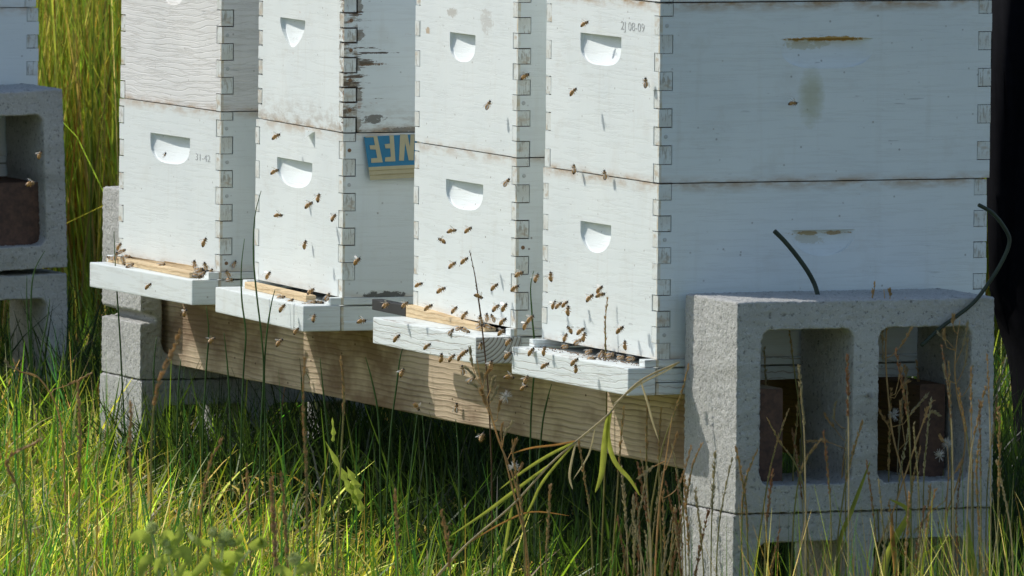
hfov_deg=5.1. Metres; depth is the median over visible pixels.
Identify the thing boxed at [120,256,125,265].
honey bee
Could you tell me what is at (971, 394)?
seeding weed
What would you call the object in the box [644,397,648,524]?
seeding weed
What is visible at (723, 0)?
hive box
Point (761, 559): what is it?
seeding weed
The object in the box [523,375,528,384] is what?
honey bee
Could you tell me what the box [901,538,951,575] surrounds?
broad weed
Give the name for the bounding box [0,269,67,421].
concrete block
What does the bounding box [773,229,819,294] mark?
bent wire
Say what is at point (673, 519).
seeding weed
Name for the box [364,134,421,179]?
printed flap
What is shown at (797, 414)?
seeding weed
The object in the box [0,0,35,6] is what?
hive box
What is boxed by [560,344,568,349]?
honey bee
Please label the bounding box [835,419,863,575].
seeding weed
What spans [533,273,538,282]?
honey bee
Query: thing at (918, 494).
seeding weed
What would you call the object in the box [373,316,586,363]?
bottom board
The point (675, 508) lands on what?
seeding weed
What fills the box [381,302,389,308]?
honey bee
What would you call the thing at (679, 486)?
seeding weed
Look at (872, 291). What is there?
seeding weed
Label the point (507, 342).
honey bee
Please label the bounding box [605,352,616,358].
honey bee
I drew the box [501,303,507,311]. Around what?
honey bee
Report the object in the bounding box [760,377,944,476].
timber beam
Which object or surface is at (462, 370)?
honey bee
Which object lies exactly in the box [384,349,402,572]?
green rush
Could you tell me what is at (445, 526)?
seeding weed
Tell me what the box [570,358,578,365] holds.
honey bee
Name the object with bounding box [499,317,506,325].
honey bee
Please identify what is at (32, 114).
concrete block
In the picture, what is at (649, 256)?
hive box
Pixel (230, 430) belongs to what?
green rush
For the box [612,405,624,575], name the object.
seeding weed
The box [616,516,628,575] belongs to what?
seeding weed
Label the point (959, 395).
seeding weed
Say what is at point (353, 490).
lobed leaf weed
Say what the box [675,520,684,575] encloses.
seeding weed
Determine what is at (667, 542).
seeding weed
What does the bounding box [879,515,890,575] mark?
seeding weed
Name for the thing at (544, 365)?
honey bee
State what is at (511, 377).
honey bee
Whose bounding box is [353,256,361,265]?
honey bee
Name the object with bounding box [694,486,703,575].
seeding weed
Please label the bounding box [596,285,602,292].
honey bee
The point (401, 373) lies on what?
honey bee
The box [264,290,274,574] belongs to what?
green rush
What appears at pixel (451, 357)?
honey bee
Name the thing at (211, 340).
honey bee
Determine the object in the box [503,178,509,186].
honey bee
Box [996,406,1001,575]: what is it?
seeding weed
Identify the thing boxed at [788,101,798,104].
honey bee
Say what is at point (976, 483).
seeding weed
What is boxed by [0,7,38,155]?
hive box
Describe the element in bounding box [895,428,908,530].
seeding weed
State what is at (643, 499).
seeding weed
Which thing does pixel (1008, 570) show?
mixed grass
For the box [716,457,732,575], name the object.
seeding weed
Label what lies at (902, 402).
seeding weed
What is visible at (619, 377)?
bottom board
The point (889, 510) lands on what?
seeding weed
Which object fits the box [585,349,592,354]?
honey bee
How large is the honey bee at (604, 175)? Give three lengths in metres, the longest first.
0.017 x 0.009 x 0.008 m
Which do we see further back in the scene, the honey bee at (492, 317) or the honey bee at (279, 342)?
the honey bee at (279, 342)
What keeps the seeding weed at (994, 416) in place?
on the ground
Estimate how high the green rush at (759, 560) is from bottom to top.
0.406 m
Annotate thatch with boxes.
[0,372,1007,575]
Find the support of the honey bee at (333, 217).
attached to the hive box at (372, 225)
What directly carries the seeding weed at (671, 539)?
on the ground
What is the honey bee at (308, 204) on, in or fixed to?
attached to the hive box at (372, 225)
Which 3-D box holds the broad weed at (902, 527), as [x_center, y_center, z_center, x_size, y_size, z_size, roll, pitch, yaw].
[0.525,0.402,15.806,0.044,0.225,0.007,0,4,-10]
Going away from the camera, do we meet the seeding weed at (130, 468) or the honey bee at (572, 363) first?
the seeding weed at (130, 468)
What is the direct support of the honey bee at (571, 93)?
attached to the hive box at (886, 89)
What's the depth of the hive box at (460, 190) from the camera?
16.67 m
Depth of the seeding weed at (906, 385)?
16.03 m
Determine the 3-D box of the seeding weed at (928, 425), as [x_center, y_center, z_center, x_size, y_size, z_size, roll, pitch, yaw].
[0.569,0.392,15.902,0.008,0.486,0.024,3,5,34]
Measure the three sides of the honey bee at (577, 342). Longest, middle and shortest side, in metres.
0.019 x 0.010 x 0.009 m
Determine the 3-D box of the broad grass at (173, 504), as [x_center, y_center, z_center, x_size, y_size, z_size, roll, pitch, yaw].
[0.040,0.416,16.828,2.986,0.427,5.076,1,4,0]
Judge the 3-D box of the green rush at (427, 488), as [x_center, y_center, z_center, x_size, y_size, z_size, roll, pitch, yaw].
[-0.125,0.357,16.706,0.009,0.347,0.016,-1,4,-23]
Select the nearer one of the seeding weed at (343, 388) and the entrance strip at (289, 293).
the seeding weed at (343, 388)
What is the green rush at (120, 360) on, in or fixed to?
on the ground
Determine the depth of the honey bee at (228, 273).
17.60 m
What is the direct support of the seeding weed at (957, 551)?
on the ground
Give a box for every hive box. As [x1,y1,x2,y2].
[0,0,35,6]
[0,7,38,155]
[118,98,261,271]
[120,0,261,110]
[255,119,416,297]
[258,0,418,136]
[413,143,545,327]
[415,0,549,156]
[542,167,986,358]
[545,0,991,182]
[647,0,822,1]
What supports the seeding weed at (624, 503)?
on the ground
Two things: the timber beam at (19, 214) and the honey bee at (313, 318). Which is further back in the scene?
the timber beam at (19, 214)
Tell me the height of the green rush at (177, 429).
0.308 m
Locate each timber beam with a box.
[0,176,39,245]
[161,300,782,481]
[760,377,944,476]
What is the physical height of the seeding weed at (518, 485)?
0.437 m
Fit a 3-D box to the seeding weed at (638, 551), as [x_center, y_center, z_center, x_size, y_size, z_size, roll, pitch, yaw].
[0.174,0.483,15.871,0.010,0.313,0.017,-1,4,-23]
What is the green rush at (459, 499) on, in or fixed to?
on the ground
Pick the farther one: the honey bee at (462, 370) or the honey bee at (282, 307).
the honey bee at (282, 307)
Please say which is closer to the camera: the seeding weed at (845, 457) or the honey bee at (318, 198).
the seeding weed at (845, 457)
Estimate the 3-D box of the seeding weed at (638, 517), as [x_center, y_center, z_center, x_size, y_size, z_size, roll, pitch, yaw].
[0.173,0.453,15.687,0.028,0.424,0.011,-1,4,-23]
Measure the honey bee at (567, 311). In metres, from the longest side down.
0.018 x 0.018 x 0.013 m
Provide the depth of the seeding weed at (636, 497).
16.15 m
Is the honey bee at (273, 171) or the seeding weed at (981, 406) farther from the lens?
the honey bee at (273, 171)
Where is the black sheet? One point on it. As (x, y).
(1005, 191)
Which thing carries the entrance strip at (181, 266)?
on the bottom board at (107, 275)
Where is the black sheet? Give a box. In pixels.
[987,0,1023,461]
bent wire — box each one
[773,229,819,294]
[920,203,1010,346]
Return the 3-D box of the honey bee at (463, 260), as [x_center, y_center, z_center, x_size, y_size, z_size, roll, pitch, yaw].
[-0.068,-0.040,16.578,0.014,0.012,0.017,1,4,1]
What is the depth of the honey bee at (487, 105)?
16.56 m
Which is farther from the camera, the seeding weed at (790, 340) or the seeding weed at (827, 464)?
the seeding weed at (790, 340)
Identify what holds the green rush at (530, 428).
on the ground
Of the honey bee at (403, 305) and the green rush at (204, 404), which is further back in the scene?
the green rush at (204, 404)
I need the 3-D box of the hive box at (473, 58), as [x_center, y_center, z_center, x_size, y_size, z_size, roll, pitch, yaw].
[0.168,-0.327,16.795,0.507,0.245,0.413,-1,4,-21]
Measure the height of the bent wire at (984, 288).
0.199 m
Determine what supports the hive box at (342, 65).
on the hive box at (372, 225)
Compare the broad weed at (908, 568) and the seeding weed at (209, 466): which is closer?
the seeding weed at (209, 466)
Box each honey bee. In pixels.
[25,181,35,186]
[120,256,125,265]
[192,274,201,278]
[201,237,207,246]
[202,262,207,270]
[208,337,215,343]
[224,270,230,277]
[225,278,233,282]
[265,270,270,279]
[270,168,279,174]
[272,133,279,139]
[274,213,282,217]
[276,338,282,346]
[279,304,285,312]
[302,239,307,249]
[304,201,312,208]
[311,313,316,322]
[316,193,320,202]
[330,213,336,221]
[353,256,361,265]
[356,319,367,323]
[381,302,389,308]
[393,334,400,342]
[399,367,404,377]
[401,301,408,308]
[413,402,419,410]
[414,282,423,287]
[423,343,431,349]
[424,303,433,310]
[436,286,446,293]
[438,353,443,362]
[446,228,456,233]
[448,261,455,268]
[448,354,454,361]
[454,403,459,412]
[459,364,464,374]
[460,256,468,264]
[460,349,468,356]
[461,311,467,319]
[461,328,469,333]
[464,226,471,233]
[474,293,482,299]
[477,314,482,325]
[479,432,485,442]
[483,324,493,329]
[485,100,491,109]
[489,313,495,322]
[489,360,493,369]
[490,282,498,290]
[492,304,499,311]
[497,328,505,335]
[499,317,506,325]
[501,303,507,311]
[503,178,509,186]
[503,375,516,380]
[504,351,511,359]
[505,338,512,345]
[510,285,519,291]
[514,271,523,276]
[520,385,528,390]
[521,73,528,79]
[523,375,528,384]
[526,315,534,323]
[527,346,534,355]
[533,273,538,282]
[540,362,548,368]
[541,344,546,355]
[548,272,553,281]
[551,300,555,309]
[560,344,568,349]
[562,332,567,341]
[565,305,570,315]
[566,324,572,333]
[569,87,576,95]
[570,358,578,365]
[571,164,575,174]
[573,338,581,345]
[573,362,577,373]
[576,327,584,334]
[580,21,588,26]
[581,331,586,341]
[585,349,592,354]
[586,294,593,301]
[595,292,604,297]
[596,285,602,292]
[598,347,604,358]
[601,170,606,179]
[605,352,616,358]
[616,325,624,333]
[623,340,627,350]
[625,356,635,361]
[643,77,647,88]
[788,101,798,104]
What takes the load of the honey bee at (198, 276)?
on the bottom board at (107, 275)
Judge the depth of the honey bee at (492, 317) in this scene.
16.56 m
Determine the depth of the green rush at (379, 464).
16.80 m
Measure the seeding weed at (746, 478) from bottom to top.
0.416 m
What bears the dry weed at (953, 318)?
on the ground
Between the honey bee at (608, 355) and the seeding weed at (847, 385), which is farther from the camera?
the honey bee at (608, 355)
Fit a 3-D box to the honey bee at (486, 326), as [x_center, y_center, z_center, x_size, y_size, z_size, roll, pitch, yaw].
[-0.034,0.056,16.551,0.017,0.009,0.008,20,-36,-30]
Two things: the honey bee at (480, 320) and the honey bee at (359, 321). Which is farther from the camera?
the honey bee at (359, 321)
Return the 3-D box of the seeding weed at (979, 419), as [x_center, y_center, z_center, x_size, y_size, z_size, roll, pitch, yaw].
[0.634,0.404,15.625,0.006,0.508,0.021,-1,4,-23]
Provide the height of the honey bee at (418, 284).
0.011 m
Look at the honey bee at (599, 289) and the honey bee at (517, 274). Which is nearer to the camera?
the honey bee at (599, 289)
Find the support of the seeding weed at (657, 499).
on the ground
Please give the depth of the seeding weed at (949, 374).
15.90 m
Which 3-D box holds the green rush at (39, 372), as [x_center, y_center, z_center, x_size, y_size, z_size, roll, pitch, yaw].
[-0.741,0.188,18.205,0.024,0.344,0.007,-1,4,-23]
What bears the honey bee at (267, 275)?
on the bottom board at (334, 313)
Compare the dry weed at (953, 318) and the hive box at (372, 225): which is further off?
the hive box at (372, 225)
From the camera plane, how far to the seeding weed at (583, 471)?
15.80 m
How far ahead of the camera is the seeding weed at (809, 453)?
15.90 m
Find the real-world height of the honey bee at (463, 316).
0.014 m
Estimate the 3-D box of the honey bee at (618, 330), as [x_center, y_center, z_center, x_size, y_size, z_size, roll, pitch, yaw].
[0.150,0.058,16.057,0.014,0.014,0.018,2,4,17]
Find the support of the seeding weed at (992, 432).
on the ground
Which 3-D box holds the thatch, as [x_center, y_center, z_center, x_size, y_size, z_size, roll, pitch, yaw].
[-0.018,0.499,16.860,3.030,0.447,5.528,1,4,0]
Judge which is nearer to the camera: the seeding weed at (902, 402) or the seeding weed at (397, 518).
the seeding weed at (397, 518)
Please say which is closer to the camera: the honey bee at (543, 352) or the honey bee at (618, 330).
the honey bee at (618, 330)
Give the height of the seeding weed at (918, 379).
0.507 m
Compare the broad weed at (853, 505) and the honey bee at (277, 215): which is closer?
the broad weed at (853, 505)
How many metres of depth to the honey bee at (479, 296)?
16.40 m
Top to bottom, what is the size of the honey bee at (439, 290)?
0.013 m
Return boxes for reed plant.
[436,362,679,575]
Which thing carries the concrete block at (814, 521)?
on the ground
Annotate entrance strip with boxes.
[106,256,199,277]
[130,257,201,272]
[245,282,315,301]
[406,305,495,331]
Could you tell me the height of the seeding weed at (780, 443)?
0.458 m
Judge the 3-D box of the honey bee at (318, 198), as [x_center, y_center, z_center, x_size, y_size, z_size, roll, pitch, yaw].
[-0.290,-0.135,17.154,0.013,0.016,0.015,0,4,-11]
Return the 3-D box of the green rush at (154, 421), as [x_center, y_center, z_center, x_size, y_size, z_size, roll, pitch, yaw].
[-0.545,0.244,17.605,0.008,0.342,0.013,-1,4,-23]
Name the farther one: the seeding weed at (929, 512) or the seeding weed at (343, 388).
the seeding weed at (929, 512)
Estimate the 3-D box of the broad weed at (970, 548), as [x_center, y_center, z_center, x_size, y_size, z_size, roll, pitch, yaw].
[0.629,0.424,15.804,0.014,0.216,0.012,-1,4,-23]
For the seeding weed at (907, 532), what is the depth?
15.62 m
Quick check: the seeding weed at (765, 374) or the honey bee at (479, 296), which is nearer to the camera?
the seeding weed at (765, 374)
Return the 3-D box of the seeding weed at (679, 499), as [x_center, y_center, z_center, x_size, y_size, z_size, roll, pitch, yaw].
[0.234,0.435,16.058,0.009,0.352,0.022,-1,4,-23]
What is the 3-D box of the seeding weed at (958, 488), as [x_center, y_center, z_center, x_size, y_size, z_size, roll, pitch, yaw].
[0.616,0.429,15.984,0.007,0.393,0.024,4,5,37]
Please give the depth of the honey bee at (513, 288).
16.40 m
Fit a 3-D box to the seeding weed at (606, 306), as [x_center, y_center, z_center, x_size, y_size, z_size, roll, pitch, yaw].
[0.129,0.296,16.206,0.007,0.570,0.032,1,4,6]
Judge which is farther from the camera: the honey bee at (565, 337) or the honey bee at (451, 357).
the honey bee at (451, 357)
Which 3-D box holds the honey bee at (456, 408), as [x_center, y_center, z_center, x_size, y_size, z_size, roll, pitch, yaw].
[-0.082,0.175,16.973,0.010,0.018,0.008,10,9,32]
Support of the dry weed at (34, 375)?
on the ground
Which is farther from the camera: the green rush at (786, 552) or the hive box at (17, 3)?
the hive box at (17, 3)
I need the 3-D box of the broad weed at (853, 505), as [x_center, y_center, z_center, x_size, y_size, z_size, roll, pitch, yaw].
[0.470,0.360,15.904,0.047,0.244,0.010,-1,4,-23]
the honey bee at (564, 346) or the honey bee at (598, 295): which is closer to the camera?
the honey bee at (598, 295)
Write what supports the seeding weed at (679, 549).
on the ground
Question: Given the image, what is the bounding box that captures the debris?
[538,346,638,365]
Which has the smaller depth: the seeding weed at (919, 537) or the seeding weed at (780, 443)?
the seeding weed at (919, 537)
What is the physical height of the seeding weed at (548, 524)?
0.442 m
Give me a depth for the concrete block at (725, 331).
16.00 m
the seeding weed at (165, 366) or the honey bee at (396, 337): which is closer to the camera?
the seeding weed at (165, 366)
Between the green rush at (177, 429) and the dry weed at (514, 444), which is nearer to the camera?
the dry weed at (514, 444)
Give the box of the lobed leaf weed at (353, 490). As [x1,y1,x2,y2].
[327,418,364,511]
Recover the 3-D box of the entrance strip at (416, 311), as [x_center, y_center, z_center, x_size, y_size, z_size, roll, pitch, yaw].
[-0.089,0.044,16.767,0.018,0.018,0.316,-1,4,-22]
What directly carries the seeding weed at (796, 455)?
on the ground
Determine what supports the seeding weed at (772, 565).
on the ground
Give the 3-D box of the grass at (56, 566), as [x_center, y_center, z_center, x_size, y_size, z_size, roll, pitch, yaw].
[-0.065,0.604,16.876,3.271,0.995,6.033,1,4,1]
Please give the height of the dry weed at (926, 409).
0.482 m
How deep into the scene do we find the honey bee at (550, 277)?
16.31 m
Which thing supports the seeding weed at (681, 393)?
on the ground
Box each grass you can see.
[0,0,1009,396]
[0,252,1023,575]
[0,268,1014,575]
[0,355,628,575]
[610,468,1023,575]
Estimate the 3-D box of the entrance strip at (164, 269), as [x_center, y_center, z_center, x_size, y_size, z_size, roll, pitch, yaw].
[-0.555,-0.033,17.819,0.018,0.008,0.388,-1,4,-21]
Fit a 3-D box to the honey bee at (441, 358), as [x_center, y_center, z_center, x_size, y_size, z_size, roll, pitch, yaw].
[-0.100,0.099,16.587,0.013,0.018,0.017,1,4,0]
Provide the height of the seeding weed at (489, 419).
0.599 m
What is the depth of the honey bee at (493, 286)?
16.47 m
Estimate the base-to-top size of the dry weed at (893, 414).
0.625 m
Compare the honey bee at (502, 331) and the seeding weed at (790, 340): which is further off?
the honey bee at (502, 331)
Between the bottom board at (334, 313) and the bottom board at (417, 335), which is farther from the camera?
the bottom board at (334, 313)
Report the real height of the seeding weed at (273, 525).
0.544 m
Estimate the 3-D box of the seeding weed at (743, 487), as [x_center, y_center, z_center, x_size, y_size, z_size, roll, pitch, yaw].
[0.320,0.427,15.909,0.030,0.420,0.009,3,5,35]
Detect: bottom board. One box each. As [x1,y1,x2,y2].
[0,156,7,175]
[90,255,253,304]
[215,279,412,331]
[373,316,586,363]
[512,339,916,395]
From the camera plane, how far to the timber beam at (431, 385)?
17.08 m
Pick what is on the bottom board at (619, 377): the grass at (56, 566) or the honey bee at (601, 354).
the honey bee at (601, 354)
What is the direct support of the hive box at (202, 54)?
on the hive box at (187, 194)
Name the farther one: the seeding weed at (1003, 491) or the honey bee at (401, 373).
the honey bee at (401, 373)
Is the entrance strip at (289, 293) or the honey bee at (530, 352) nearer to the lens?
the honey bee at (530, 352)
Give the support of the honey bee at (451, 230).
attached to the hive box at (460, 190)
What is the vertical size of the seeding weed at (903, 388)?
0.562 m
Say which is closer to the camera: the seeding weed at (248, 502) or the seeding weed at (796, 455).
the seeding weed at (248, 502)
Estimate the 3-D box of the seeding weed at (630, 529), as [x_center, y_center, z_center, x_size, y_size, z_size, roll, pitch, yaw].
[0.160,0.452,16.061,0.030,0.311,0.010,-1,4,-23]
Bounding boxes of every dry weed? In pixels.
[4,358,91,561]
[463,346,529,575]
[500,421,527,575]
[637,417,692,575]
[806,401,844,575]
[863,287,928,571]
[872,400,941,575]
[913,434,963,575]
[936,312,981,571]
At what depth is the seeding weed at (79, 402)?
14.60 m
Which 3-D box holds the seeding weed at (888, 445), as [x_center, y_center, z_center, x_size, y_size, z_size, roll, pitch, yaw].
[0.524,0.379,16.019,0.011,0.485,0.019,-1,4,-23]
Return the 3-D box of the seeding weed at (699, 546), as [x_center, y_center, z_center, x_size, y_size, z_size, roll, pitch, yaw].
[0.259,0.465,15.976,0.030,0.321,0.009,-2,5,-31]
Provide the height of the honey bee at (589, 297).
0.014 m
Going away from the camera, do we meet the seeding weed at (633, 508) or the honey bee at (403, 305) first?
the seeding weed at (633, 508)
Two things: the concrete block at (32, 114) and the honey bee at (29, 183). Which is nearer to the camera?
the honey bee at (29, 183)
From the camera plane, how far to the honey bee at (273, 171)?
17.31 m
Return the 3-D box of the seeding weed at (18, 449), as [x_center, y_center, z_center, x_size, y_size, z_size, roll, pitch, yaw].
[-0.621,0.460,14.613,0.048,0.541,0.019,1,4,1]
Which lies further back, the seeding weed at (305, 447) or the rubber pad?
the rubber pad
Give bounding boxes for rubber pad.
[372,299,409,315]
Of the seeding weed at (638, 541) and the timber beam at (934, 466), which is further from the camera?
the timber beam at (934, 466)
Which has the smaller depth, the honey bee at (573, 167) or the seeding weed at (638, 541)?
the seeding weed at (638, 541)
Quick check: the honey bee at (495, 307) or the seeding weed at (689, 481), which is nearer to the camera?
the seeding weed at (689, 481)
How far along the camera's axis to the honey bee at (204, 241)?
17.59 m
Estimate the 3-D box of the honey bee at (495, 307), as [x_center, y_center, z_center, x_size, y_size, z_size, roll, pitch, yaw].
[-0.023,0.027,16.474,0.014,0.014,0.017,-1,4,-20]
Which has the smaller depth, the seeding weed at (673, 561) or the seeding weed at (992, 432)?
the seeding weed at (673, 561)
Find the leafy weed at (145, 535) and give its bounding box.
[130,521,314,575]
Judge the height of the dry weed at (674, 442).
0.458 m
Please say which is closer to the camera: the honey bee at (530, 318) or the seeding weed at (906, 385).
the seeding weed at (906, 385)
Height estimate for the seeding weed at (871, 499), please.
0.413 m
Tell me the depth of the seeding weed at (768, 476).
15.90 m
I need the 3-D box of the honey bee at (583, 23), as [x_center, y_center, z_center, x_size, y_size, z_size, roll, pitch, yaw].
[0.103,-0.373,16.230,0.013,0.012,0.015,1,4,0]
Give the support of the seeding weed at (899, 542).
on the ground
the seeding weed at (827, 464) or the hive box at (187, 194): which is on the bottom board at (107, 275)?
the hive box at (187, 194)
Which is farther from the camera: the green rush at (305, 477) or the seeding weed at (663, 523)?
the green rush at (305, 477)
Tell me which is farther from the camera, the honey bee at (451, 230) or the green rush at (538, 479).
the honey bee at (451, 230)
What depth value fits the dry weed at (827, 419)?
15.99 m
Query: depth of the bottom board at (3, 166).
19.07 m
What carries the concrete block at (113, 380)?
on the ground
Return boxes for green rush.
[7,314,16,446]
[26,278,33,476]
[30,251,44,454]
[36,299,49,463]
[114,237,126,485]
[153,336,156,522]
[176,360,180,506]
[201,307,208,489]
[224,334,231,530]
[239,239,246,532]
[253,192,263,556]
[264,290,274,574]
[301,382,306,572]
[320,360,332,550]
[365,357,381,575]
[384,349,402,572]
[406,415,417,572]
[422,415,429,569]
[455,419,460,575]
[528,271,534,562]
[534,384,551,575]
[758,546,760,575]
[782,477,787,575]
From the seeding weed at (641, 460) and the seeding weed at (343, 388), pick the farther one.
the seeding weed at (641, 460)
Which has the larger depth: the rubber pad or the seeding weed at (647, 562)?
the rubber pad
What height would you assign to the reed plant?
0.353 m
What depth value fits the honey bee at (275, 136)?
17.33 m
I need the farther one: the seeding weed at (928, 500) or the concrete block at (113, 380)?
the concrete block at (113, 380)
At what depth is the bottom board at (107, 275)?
17.71 m
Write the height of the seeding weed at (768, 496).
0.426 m
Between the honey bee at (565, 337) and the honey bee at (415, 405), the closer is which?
the honey bee at (565, 337)
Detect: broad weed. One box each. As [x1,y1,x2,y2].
[836,462,869,575]
[880,499,910,575]
[890,513,897,575]
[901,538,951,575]
[967,520,976,575]
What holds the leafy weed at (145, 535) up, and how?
on the ground
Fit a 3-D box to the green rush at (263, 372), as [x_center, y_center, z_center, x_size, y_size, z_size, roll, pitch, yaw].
[-0.379,0.156,17.207,0.014,0.602,0.029,-1,4,-23]
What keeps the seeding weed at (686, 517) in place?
on the ground
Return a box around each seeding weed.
[5,438,41,575]
[75,380,82,575]
[127,399,133,575]
[149,328,181,575]
[197,436,223,564]
[245,464,251,575]
[269,475,278,575]
[280,472,289,568]
[301,357,308,575]
[336,356,345,575]
[393,489,399,575]
[440,509,451,575]
[469,252,492,575]
[511,439,525,575]
[544,484,551,575]
[578,440,593,575]
[600,297,608,575]
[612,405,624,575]
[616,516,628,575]
[620,465,628,571]
[622,502,636,575]
[631,494,635,575]
[631,510,645,575]
[633,466,648,575]
[634,482,641,575]
[636,526,640,575]
[637,462,650,575]
[640,450,651,575]
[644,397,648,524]
[644,531,650,575]
[646,364,688,575]
[651,472,662,547]
[657,407,662,574]
[661,490,666,575]
[661,518,672,575]
[662,443,702,575]
[665,481,681,575]
[669,504,676,575]
[669,507,674,571]
[671,443,686,575]
[671,502,683,575]
[674,510,682,575]
[674,521,682,575]
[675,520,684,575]
[676,475,683,571]
[683,476,689,575]
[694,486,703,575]
[694,509,710,575]
[710,449,716,575]
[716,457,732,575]
[735,446,749,575]
[740,448,757,575]
[754,409,788,571]
[760,544,762,575]
[762,346,768,574]
[764,469,774,575]
[766,417,808,575]
[770,528,780,575]
[786,296,807,575]
[790,438,822,575]
[791,385,799,545]
[791,428,804,575]
[797,364,805,575]
[822,431,831,573]
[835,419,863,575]
[844,430,847,573]
[845,353,850,571]
[866,460,876,575]
[871,281,879,559]
[878,478,885,575]
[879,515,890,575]
[887,388,892,575]
[888,499,898,575]
[894,347,911,575]
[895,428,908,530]
[896,367,908,547]
[896,540,900,573]
[897,445,920,559]
[903,364,910,562]
[904,490,910,574]
[912,422,920,575]
[913,505,925,575]
[915,359,923,561]
[921,488,937,562]
[922,397,932,564]
[925,484,931,571]
[937,521,948,575]
[940,345,953,575]
[948,361,951,575]
[954,457,963,569]
[955,517,958,575]
[957,387,973,548]
[965,385,986,575]
[969,367,972,537]
[970,437,973,527]
[975,439,979,574]
[977,510,983,575]
[978,399,981,575]
[985,423,994,574]
[986,353,990,575]
[987,395,997,567]
[995,459,1013,575]
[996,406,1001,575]
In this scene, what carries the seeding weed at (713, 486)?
on the ground
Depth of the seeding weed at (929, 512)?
15.73 m
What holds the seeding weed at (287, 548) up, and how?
on the ground
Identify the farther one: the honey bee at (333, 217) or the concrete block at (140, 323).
the concrete block at (140, 323)
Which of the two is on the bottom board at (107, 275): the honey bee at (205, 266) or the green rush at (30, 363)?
the honey bee at (205, 266)
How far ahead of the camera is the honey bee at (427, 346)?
16.61 m
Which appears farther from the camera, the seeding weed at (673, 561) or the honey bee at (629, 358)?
the honey bee at (629, 358)
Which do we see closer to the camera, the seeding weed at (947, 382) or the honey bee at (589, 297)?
the seeding weed at (947, 382)
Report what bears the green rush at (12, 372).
on the ground
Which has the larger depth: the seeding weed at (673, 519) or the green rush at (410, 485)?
the green rush at (410, 485)
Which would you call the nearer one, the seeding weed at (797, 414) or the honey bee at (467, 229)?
the seeding weed at (797, 414)
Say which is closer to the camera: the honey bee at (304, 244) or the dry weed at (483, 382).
the dry weed at (483, 382)
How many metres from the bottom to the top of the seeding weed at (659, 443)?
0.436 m
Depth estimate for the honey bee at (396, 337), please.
16.71 m
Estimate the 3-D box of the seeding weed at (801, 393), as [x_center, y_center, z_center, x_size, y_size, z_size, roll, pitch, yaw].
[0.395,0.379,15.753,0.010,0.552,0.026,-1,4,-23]
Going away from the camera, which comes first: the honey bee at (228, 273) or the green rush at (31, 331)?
the honey bee at (228, 273)
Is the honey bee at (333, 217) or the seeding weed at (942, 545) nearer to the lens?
the seeding weed at (942, 545)
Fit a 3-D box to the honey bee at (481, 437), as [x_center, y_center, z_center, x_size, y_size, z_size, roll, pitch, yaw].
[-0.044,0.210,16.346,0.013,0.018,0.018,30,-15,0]
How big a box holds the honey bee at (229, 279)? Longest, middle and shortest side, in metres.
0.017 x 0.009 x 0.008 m
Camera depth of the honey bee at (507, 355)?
16.43 m
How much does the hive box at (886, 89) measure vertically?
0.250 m
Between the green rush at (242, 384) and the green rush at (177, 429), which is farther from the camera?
the green rush at (177, 429)
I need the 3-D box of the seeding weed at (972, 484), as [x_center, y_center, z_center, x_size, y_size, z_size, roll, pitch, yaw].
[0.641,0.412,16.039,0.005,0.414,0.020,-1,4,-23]
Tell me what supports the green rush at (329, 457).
on the ground
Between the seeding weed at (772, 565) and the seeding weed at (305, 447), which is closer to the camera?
the seeding weed at (305, 447)
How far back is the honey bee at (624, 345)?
16.09 m
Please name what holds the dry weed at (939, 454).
on the ground
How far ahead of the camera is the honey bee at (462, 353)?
16.45 m
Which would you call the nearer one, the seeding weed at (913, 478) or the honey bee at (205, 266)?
the seeding weed at (913, 478)
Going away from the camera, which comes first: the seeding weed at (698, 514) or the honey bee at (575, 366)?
the seeding weed at (698, 514)
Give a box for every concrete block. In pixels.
[0,83,67,271]
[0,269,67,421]
[99,372,368,470]
[101,186,232,379]
[680,504,988,575]
[683,288,994,513]
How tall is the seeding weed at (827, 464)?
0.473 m
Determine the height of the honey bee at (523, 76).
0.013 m
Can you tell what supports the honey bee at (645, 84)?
attached to the hive box at (886, 89)
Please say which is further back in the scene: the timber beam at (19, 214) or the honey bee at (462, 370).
the timber beam at (19, 214)
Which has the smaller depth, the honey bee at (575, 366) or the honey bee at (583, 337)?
the honey bee at (575, 366)
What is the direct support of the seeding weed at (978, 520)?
on the ground
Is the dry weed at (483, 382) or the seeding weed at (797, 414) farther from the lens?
the seeding weed at (797, 414)
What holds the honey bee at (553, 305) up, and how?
attached to the hive box at (649, 256)
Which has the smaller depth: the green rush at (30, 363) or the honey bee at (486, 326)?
the honey bee at (486, 326)
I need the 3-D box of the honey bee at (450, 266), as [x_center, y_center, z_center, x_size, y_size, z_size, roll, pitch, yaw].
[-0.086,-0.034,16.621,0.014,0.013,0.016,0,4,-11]
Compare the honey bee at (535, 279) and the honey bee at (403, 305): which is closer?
the honey bee at (535, 279)
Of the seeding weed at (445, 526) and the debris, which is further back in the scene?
the debris
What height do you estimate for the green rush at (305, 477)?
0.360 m
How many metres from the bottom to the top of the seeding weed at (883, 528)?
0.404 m
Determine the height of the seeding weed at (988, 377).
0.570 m
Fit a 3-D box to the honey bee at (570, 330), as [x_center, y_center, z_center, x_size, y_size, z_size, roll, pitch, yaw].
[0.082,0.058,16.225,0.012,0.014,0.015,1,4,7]

